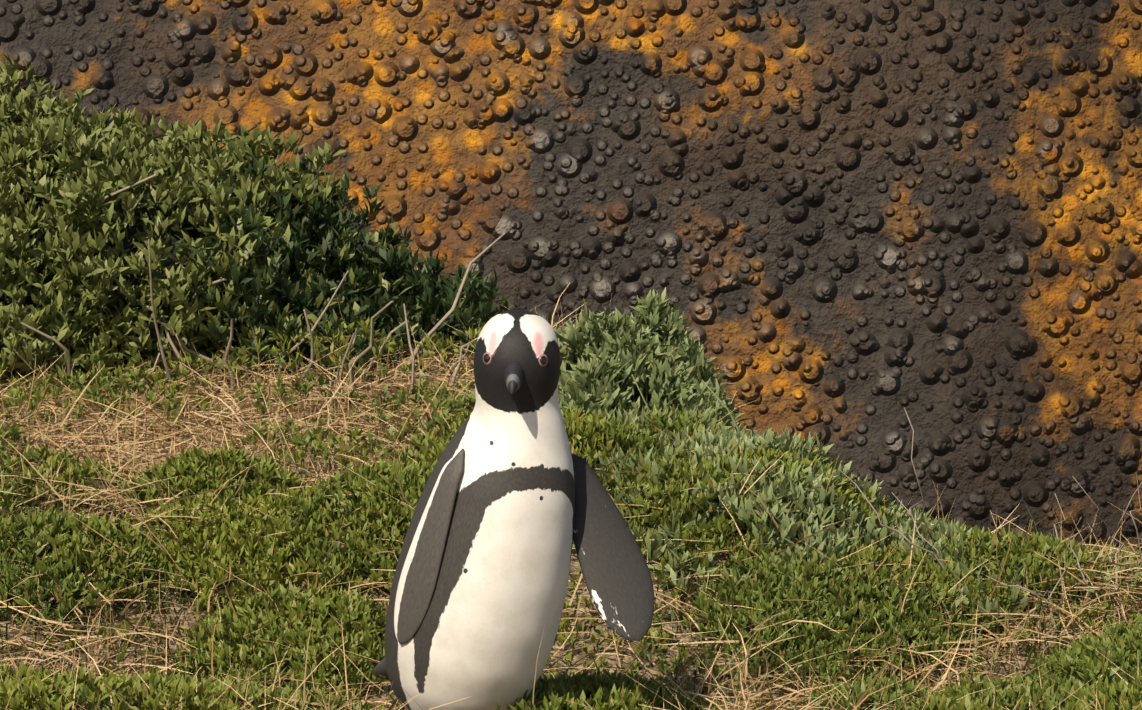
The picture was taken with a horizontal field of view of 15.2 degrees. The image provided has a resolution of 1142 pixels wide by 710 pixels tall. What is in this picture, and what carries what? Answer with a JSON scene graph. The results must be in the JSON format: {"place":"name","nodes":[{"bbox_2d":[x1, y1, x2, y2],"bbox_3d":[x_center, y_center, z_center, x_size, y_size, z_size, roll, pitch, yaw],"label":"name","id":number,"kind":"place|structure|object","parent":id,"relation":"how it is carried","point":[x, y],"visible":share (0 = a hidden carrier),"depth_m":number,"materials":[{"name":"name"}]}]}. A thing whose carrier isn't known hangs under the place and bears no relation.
{"place":"outdoors","nodes":[
{"label":"outdoors","id":0,"kind":"place"},
{"bbox_2d":[0,283,1141,709],"bbox_3d":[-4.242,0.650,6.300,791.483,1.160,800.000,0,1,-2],"label":"ground","id":1,"kind":"structure","parent":0,"point":[668,649],"depth_m":6.79,"materials":[{"name":"plant"}]},
{"bbox_2d":[0,50,510,416],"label":"bush","id":2,"kind":"object","parent":1,"relation":"on","point":[62,158],"depth_m":8.94,"materials":[{"name":"green plant"}]},
{"bbox_2d":[372,310,653,709],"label":"penguin","id":3,"kind":"object","parent":1,"relation":"on","point":[515,501],"visible":1,"depth_m":5.93,"materials":[{"name":"black"}]},
{"bbox_2d":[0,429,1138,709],"bbox_3d":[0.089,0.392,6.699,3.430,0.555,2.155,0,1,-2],"label":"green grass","id":4,"kind":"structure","parent":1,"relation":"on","point":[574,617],"depth_m":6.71,"materials":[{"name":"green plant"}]},
{"bbox_2d":[0,0,1141,550],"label":"boulder","id":5,"kind":"object","parent":1,"relation":"on","point":[850,230],"visible":0.42,"depth_m":14.11,"materials":[{"name":"stone"}]},
{"bbox_2d":[0,313,1141,709],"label":"ground cover succulents","id":6,"kind":"object","parent":1,"relation":"on","point":[380,507],"visible":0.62,"depth_m":6.86,"materials":[{"name":"green plant"}]},
{"bbox_2d":[416,287,1141,625],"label":"grey green plants","id":7,"kind":"object","parent":1,"relation":"on","point":[655,350],"visible":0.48,"depth_m":7.23,"materials":[{"name":"green plant"}]},
{"bbox_2d":[840,407,1141,631],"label":"twigs","id":8,"kind":"object","parent":1,"relation":"on","point":[942,566],"visible":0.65,"depth_m":6.84,"materials":[{"name":"brown wood"}]}
]}

